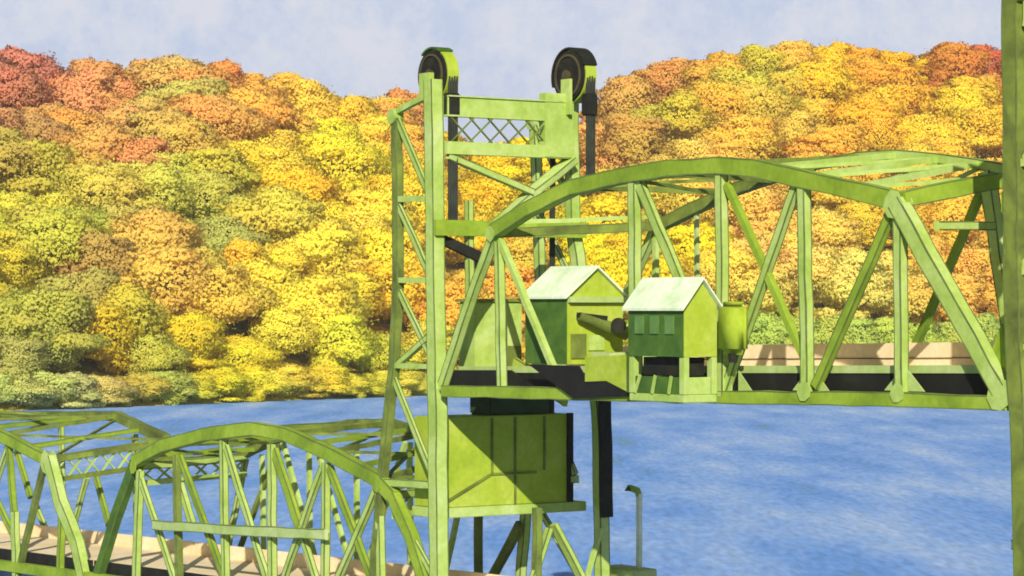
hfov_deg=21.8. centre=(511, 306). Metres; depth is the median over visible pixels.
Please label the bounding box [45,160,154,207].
tree
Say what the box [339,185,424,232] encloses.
tree
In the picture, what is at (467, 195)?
tree
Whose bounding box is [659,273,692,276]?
tree
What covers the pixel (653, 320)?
window
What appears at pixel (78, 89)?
tree
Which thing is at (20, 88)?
tree
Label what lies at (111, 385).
tree
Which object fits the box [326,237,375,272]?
tree
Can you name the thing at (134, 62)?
tree
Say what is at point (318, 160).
tree
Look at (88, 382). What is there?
tree
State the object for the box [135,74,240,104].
tree
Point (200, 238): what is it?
tree
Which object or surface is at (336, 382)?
tree
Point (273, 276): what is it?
tree
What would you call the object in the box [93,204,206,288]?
tree
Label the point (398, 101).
tree
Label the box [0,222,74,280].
tree
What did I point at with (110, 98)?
tree
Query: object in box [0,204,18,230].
tree
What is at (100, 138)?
tree
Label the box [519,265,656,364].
machinery house
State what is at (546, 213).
tree
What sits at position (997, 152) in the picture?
tree
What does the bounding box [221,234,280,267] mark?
tree
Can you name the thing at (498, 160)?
tree
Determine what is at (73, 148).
tree
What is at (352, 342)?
tree
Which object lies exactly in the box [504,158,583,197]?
tree
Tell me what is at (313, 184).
tree
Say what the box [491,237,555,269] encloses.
tree
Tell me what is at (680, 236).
tree
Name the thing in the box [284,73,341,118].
tree
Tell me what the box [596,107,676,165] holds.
tree
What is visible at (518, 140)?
tree
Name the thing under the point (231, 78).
tree
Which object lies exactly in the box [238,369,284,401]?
tree
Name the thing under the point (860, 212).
tree
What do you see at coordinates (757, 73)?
tree
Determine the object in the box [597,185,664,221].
tree
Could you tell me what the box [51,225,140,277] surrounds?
tree
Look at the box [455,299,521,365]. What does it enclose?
machinery shed
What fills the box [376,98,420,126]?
tree
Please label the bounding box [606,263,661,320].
tree
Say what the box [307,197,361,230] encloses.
tree
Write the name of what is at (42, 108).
tree
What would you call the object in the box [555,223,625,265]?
tree
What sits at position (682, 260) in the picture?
tree
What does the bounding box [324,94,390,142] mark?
tree
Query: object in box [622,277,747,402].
machinery house
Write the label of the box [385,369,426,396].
tree
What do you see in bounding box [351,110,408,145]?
tree
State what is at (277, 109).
tree
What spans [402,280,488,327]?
tree
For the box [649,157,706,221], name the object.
tree
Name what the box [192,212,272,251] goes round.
tree
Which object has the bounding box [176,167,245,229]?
tree
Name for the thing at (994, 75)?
tree
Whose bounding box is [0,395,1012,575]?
water
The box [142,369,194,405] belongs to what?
tree
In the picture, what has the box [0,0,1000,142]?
sky
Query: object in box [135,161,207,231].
tree
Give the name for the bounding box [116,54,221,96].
tree
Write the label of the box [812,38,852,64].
tree
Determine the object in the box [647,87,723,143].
tree
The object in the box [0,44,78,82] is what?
tree
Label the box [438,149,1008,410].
lift span
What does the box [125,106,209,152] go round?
tree
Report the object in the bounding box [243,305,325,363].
tree
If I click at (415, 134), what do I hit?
tree
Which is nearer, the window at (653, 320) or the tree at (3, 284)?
the window at (653, 320)
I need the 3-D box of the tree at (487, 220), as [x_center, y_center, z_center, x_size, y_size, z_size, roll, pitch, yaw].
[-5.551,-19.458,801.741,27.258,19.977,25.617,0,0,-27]
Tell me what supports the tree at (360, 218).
on the ground
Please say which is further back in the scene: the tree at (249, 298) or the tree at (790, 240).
the tree at (790, 240)
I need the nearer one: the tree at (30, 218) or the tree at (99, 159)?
the tree at (30, 218)
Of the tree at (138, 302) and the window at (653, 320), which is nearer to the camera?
the window at (653, 320)
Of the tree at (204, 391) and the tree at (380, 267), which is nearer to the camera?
the tree at (204, 391)
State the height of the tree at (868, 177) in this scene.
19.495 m
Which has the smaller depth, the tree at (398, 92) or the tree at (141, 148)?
the tree at (141, 148)
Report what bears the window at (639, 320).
in the machinery house at (672, 324)
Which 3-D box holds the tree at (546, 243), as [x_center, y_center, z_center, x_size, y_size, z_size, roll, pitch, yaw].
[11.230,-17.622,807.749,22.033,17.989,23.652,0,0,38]
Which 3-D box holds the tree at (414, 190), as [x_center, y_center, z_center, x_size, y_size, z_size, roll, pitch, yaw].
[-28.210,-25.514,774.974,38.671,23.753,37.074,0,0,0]
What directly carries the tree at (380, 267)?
on the ground
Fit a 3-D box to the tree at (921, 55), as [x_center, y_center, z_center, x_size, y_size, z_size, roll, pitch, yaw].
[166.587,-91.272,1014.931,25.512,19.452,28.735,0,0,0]
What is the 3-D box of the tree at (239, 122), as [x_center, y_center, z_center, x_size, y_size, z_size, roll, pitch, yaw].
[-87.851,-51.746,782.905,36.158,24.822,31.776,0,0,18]
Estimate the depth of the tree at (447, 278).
700.19 m
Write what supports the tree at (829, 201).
on the ground
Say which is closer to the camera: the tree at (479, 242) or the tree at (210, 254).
the tree at (210, 254)
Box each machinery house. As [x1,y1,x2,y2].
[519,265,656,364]
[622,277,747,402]
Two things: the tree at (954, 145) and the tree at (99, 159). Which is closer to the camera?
the tree at (99, 159)
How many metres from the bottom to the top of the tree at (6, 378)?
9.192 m
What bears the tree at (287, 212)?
on the ground
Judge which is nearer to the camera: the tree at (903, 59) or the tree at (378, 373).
the tree at (378, 373)
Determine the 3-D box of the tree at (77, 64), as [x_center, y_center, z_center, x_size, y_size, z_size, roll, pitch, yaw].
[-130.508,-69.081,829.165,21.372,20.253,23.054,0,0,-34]
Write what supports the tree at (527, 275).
on the ground
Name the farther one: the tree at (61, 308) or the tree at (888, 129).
the tree at (888, 129)
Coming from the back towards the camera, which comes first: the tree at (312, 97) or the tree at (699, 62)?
the tree at (699, 62)
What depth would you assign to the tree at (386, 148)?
810.50 m
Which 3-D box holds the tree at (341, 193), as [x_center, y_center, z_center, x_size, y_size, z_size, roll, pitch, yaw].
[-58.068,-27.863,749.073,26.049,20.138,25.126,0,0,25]
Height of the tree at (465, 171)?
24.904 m
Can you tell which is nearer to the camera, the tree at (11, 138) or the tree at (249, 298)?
the tree at (249, 298)
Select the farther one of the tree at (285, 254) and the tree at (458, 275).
the tree at (458, 275)
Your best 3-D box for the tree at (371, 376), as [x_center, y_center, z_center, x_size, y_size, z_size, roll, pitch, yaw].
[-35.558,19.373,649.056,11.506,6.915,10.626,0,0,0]
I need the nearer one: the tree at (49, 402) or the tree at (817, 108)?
the tree at (49, 402)
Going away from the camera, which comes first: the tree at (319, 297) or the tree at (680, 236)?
the tree at (319, 297)
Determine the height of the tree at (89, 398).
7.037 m
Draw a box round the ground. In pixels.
[0,117,1001,410]
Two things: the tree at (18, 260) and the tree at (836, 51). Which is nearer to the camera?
the tree at (18, 260)
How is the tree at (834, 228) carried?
on the ground
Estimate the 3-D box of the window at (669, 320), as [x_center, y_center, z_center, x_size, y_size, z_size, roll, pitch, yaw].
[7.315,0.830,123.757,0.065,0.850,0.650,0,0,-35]
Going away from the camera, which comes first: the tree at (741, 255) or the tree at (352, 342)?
the tree at (352, 342)
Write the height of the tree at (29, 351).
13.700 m
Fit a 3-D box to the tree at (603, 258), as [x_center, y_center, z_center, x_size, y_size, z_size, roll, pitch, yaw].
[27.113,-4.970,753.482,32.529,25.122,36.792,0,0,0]
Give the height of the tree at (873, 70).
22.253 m
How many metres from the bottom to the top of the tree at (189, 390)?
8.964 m
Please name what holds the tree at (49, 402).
on the ground
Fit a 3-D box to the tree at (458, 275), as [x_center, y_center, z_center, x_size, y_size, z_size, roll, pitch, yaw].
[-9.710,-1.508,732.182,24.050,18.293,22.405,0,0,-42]
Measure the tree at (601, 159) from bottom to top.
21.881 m
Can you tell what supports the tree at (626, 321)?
on the ground
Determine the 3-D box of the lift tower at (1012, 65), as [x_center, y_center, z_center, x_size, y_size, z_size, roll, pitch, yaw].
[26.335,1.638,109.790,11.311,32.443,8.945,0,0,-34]
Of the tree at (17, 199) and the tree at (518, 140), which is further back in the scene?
the tree at (518, 140)
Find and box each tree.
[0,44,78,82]
[0,56,22,69]
[0,64,61,109]
[0,106,33,140]
[0,114,9,127]
[0,126,42,186]
[0,134,81,196]
[0,188,47,223]
[0,201,119,279]
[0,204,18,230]
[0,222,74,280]
[0,246,43,302]
[0,254,18,297]
[0,282,111,358]
[0,292,64,342]
[0,333,52,379]
[0,372,60,406]
[0,373,32,404]
[3,380,62,407]
[5,121,49,141]
[9,109,76,141]
[19,101,73,119]
[26,370,83,403]
[29,321,88,371]
[30,261,128,343]
[33,190,110,222]
[37,151,113,201]
[38,137,82,157]
[41,107,114,131]
[44,61,121,116]
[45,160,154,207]
[49,120,139,162]
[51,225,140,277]
[54,370,105,408]
[58,203,126,263]
[60,304,145,373]
[64,54,129,91]
[76,384,109,405]
[78,280,180,360]
[79,157,181,209]
[85,374,140,406]
[89,89,132,117]
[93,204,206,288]
[95,102,154,137]
[97,202,146,220]
[108,134,173,166]
[108,374,152,403]
[109,330,193,375]
[112,77,145,98]
[114,95,170,111]
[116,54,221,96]
[116,71,158,95]
[118,244,225,315]
[121,371,174,402]
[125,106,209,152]
[127,56,166,67]
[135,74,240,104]
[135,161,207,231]
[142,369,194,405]
[150,262,282,331]
[151,151,206,173]
[154,115,232,153]
[158,91,280,143]
[160,310,233,371]
[162,63,271,96]
[171,370,200,402]
[175,246,244,291]
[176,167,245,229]
[180,146,267,197]
[187,372,218,400]
[190,365,254,397]
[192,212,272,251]
[192,233,208,247]
[206,194,263,231]
[207,56,250,82]
[209,183,330,248]
[210,334,285,373]
[213,84,302,140]
[216,139,277,193]
[216,371,265,402]
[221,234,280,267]
[232,257,304,318]
[238,72,270,86]
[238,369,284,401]
[240,149,282,187]
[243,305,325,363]
[244,128,312,164]
[244,163,348,210]
[245,80,307,117]
[247,367,313,397]
[254,138,325,174]
[254,270,372,348]
[260,242,322,279]
[264,71,303,106]
[271,214,368,275]
[274,363,326,397]
[279,112,326,140]
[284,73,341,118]
[296,142,333,175]
[297,130,391,190]
[297,313,386,372]
[297,369,329,397]
[305,116,370,143]
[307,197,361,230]
[307,363,354,398]
[321,184,347,200]
[323,372,372,397]
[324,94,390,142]
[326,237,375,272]
[328,138,367,177]
[333,210,391,230]
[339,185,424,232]
[342,270,389,326]
[343,138,409,175]
[347,222,424,289]
[349,332,419,379]
[350,372,385,395]
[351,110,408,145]
[356,250,455,325]
[362,94,419,125]
[363,168,461,204]
[366,370,402,394]
[374,122,423,168]
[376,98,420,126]
[381,181,479,253]
[384,85,423,125]
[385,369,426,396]
[390,274,464,323]
[401,319,458,370]
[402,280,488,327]
[403,151,468,190]
[404,125,471,177]
[424,187,497,255]
[445,205,523,265]
[447,268,506,295]
[448,211,500,265]
[452,289,524,355]
[458,160,530,211]
[458,179,489,205]
[460,135,471,159]
[467,155,519,176]
[482,263,546,296]
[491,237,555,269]
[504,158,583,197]
[505,136,561,166]
[509,202,563,249]
[522,333,530,364]
[526,238,563,259]
[544,196,608,249]
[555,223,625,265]
[557,245,663,288]
[579,111,585,124]
[579,122,602,167]
[579,122,638,168]
[580,163,628,197]
[580,164,616,196]
[580,192,647,251]
[596,74,662,123]
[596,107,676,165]
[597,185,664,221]
[597,233,659,261]
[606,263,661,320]
[623,319,627,345]
[624,158,655,165]
[628,103,663,140]
[630,57,696,103]
[643,179,684,215]
[646,134,730,160]
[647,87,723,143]
[647,256,693,276]
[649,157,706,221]
[651,219,740,289]
[655,75,687,95]
[655,178,730,226]
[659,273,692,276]
[671,87,687,117]
[675,54,746,90]
[680,59,713,66]
[680,241,777,312]
[682,79,767,126]
[692,111,787,158]
[700,50,748,73]
[700,237,797,306]
[702,181,796,237]
[703,141,757,182]
[704,66,776,88]
[724,79,805,119]
[729,262,797,311]
[732,219,776,239]
[737,44,786,74]
[747,71,784,88]
[748,310,798,344]
[749,320,769,344]
[754,316,827,343]
[756,228,820,278]
[761,39,819,72]
[764,64,819,98]
[770,184,816,211]
[771,106,820,158]
[773,205,865,254]
[778,122,873,157]
[779,241,854,297]
[785,58,859,103]
[788,151,842,169]
[794,97,840,127]
[798,244,892,319]
[799,313,863,343]
[811,166,865,209]
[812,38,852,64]
[821,65,871,104]
[822,94,904,148]
[822,243,858,255]
[830,179,923,238]
[834,55,900,98]
[835,202,892,249]
[837,80,932,123]
[841,44,883,61]
[842,117,909,153]
[843,150,890,180]
[849,317,891,343]
[862,209,940,246]
[870,272,945,323]
[870,316,916,342]
[871,66,937,98]
[874,49,919,80]
[876,140,943,182]
[878,115,930,148]
[880,249,920,279]
[897,111,972,150]
[902,175,945,218]
[908,231,957,274]
[909,56,957,85]
[909,321,953,342]
[910,272,991,325]
[916,48,978,76]
[916,96,947,115]
[918,86,997,127]
[919,245,990,277]
[920,41,992,87]
[920,137,985,176]
[921,195,984,250]
[924,320,961,341]
[934,102,1001,158]
[937,75,1001,104]
[943,155,1001,178]
[943,169,1000,195]
[946,198,1002,244]
[947,309,999,341]
[963,43,1001,76]
[965,230,988,250]
[975,265,998,316]
[976,69,1001,89]
[978,102,1001,160]
[987,300,998,318]
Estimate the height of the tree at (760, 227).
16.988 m
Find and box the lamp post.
[624,485,642,568]
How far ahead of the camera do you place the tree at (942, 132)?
919.73 m
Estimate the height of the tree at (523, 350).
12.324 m
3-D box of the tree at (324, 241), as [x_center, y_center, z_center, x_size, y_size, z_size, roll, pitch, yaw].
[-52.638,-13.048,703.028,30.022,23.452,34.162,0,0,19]
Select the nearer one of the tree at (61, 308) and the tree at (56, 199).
the tree at (61, 308)
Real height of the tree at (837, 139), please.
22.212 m
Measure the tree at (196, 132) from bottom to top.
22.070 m
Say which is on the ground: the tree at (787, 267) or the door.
the tree at (787, 267)
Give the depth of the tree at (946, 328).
768.98 m
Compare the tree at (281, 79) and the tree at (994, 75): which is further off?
the tree at (994, 75)
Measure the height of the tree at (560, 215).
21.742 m
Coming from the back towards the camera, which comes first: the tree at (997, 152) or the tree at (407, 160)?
the tree at (997, 152)
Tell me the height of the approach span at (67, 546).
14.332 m
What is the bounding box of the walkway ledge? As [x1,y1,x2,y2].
[610,564,656,575]
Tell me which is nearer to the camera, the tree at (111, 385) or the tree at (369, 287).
the tree at (111, 385)
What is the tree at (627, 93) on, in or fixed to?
on the ground
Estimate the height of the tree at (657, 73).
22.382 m
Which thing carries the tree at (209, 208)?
on the ground
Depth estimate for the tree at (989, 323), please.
774.14 m
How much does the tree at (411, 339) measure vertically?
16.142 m
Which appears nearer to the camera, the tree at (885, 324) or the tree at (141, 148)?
the tree at (141, 148)
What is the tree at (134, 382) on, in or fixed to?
on the ground
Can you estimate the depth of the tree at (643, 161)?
854.72 m
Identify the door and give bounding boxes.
[508,346,520,365]
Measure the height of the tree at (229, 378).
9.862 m
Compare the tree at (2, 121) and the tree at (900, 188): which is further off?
the tree at (900, 188)
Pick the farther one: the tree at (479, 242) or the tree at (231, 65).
the tree at (231, 65)
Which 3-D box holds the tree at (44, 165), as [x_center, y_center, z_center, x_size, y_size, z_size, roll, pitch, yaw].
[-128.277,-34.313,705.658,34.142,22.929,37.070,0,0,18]
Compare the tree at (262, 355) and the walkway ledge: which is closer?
the walkway ledge
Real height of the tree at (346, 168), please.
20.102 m
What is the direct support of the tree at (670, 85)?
on the ground
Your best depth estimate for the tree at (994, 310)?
793.44 m
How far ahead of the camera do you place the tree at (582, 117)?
954.41 m
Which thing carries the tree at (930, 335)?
on the ground
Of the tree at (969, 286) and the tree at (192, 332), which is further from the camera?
the tree at (969, 286)
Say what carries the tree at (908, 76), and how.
on the ground
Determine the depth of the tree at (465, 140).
898.93 m
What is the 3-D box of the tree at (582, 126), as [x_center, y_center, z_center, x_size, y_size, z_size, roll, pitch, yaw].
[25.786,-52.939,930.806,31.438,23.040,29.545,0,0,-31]
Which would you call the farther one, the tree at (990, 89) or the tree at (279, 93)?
the tree at (990, 89)
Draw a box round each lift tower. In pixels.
[369,47,612,575]
[1001,0,1023,575]
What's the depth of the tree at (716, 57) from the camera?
978.88 m
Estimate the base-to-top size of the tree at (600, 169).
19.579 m
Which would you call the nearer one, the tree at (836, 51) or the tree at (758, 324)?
the tree at (758, 324)
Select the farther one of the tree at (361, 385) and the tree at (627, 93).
the tree at (627, 93)
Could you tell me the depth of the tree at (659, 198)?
827.39 m
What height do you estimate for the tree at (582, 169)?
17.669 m
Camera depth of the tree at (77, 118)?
749.45 m
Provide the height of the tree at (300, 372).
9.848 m
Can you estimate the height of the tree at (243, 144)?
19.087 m
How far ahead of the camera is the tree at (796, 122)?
900.45 m
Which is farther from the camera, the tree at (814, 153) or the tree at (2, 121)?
the tree at (814, 153)
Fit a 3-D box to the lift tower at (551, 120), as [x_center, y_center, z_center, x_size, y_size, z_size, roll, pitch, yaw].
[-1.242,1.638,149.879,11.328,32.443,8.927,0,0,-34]
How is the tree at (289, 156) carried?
on the ground
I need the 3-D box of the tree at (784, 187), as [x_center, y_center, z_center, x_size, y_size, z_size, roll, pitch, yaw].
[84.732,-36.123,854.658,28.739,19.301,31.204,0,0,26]
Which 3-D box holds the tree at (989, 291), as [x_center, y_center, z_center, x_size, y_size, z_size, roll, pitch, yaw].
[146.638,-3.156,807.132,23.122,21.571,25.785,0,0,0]
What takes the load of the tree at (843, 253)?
on the ground
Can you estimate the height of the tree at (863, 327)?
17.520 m
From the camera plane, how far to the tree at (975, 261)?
814.38 m
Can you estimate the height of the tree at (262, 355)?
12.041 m
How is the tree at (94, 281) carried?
on the ground
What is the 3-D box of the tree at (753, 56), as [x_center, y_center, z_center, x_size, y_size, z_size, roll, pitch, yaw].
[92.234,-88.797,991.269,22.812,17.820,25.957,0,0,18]
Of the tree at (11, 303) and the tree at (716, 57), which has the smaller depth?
the tree at (11, 303)
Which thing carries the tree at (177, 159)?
on the ground
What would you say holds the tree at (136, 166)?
on the ground
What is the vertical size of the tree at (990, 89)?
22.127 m
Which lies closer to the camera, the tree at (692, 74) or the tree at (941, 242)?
the tree at (941, 242)
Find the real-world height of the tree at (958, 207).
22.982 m
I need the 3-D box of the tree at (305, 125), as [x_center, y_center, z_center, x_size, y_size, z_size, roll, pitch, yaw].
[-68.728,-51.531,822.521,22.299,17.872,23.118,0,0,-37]
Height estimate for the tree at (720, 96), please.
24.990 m
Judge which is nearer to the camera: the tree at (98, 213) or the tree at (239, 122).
the tree at (98, 213)
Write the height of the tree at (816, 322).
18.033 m
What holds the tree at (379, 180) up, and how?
on the ground
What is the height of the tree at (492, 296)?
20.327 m
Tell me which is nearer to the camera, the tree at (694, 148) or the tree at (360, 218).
the tree at (360, 218)
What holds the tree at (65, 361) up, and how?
on the ground
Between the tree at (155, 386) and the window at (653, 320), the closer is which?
the window at (653, 320)
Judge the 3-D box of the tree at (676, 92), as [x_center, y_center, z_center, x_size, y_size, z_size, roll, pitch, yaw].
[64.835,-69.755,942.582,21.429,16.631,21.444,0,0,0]
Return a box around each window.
[635,316,643,333]
[649,316,658,333]
[665,316,673,333]
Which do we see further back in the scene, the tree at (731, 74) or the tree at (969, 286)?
the tree at (731, 74)
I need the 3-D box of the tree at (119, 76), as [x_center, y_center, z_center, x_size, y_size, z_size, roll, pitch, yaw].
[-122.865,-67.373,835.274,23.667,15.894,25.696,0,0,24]
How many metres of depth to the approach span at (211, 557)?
164.41 m
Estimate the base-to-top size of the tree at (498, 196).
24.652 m
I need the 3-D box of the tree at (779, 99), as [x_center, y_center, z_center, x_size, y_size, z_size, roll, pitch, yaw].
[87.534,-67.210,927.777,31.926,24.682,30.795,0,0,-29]
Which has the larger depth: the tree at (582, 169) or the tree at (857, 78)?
the tree at (857, 78)
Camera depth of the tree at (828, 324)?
748.61 m
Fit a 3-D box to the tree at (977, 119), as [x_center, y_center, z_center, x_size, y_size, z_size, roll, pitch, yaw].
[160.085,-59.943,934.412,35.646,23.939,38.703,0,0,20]
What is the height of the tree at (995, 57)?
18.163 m
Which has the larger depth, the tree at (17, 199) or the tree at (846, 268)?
the tree at (846, 268)
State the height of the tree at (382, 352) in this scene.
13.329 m
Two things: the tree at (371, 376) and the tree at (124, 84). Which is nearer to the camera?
the tree at (371, 376)
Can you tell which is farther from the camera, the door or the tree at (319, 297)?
the tree at (319, 297)
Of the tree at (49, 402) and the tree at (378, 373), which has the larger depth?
the tree at (378, 373)
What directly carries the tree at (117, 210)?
on the ground
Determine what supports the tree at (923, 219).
on the ground
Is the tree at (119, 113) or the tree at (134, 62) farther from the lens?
the tree at (134, 62)
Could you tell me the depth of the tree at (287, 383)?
623.09 m
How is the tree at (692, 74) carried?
on the ground
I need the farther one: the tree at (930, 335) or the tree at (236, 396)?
the tree at (930, 335)
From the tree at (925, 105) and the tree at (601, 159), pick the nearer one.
the tree at (601, 159)
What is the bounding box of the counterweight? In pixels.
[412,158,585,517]
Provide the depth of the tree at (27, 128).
725.82 m
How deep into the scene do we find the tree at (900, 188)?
843.93 m
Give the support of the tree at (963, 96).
on the ground
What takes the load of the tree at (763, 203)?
on the ground
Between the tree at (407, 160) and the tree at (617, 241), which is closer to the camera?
the tree at (617, 241)
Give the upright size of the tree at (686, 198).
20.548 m
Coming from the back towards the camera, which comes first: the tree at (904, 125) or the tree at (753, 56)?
the tree at (753, 56)
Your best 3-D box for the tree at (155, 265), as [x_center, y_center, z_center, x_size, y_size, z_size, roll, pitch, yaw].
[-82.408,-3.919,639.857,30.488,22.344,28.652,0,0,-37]
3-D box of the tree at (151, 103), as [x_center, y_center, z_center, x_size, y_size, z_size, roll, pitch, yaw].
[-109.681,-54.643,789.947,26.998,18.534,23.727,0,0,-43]
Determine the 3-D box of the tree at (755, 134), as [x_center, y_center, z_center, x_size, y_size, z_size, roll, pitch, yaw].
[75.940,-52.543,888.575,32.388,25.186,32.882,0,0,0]
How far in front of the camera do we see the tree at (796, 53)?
988.19 m
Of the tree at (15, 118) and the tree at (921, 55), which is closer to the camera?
the tree at (15, 118)
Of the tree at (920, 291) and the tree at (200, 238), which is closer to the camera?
the tree at (200, 238)
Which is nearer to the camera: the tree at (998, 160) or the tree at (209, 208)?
the tree at (209, 208)
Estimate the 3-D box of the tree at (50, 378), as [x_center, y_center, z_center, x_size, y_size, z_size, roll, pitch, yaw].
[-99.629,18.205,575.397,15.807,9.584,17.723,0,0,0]
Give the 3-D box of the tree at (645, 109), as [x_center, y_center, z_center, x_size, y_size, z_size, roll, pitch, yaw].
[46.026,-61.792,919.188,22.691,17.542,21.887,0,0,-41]
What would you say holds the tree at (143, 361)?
on the ground
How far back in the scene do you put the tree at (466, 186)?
845.18 m
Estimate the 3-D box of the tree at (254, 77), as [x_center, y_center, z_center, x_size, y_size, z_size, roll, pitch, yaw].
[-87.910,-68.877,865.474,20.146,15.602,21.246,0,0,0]
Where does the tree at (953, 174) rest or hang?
on the ground
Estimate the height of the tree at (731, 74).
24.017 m
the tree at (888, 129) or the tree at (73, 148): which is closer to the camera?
the tree at (73, 148)
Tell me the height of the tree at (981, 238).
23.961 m
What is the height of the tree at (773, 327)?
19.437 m
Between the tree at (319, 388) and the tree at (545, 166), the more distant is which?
the tree at (545, 166)
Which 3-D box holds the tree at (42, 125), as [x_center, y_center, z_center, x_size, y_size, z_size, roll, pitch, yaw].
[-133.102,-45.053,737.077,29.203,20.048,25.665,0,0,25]
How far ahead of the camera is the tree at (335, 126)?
822.51 m
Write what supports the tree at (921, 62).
on the ground
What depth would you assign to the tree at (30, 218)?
635.10 m
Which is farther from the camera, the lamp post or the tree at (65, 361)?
the tree at (65, 361)
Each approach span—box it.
[0,410,195,575]
[87,419,523,575]
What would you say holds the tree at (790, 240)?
on the ground
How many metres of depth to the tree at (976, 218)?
846.85 m
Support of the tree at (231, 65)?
on the ground
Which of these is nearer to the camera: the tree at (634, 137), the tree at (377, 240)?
the tree at (377, 240)
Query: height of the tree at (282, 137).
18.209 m
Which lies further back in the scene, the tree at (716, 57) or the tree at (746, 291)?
the tree at (716, 57)
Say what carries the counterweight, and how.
hanging from the lift tower at (551, 120)
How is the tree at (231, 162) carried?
on the ground
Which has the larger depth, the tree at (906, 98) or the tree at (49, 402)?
the tree at (906, 98)
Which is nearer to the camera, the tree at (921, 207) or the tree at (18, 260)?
the tree at (18, 260)
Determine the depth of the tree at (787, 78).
951.97 m
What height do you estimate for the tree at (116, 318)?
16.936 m
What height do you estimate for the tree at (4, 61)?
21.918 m
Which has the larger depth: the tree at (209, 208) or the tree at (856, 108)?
the tree at (856, 108)
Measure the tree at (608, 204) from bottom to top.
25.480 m
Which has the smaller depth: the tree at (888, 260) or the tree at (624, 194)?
the tree at (888, 260)
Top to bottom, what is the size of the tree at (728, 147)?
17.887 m
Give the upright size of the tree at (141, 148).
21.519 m
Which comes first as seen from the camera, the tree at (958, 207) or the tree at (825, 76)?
the tree at (958, 207)
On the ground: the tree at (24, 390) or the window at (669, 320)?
the tree at (24, 390)
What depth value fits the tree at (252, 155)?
755.49 m
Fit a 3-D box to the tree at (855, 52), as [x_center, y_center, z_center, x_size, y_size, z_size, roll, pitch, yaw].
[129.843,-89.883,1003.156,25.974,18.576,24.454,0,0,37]
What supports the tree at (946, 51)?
on the ground
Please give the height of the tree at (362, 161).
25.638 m
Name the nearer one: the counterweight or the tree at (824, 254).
the counterweight
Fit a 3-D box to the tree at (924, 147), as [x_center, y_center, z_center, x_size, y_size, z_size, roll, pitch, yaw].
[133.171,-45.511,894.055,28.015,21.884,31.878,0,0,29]

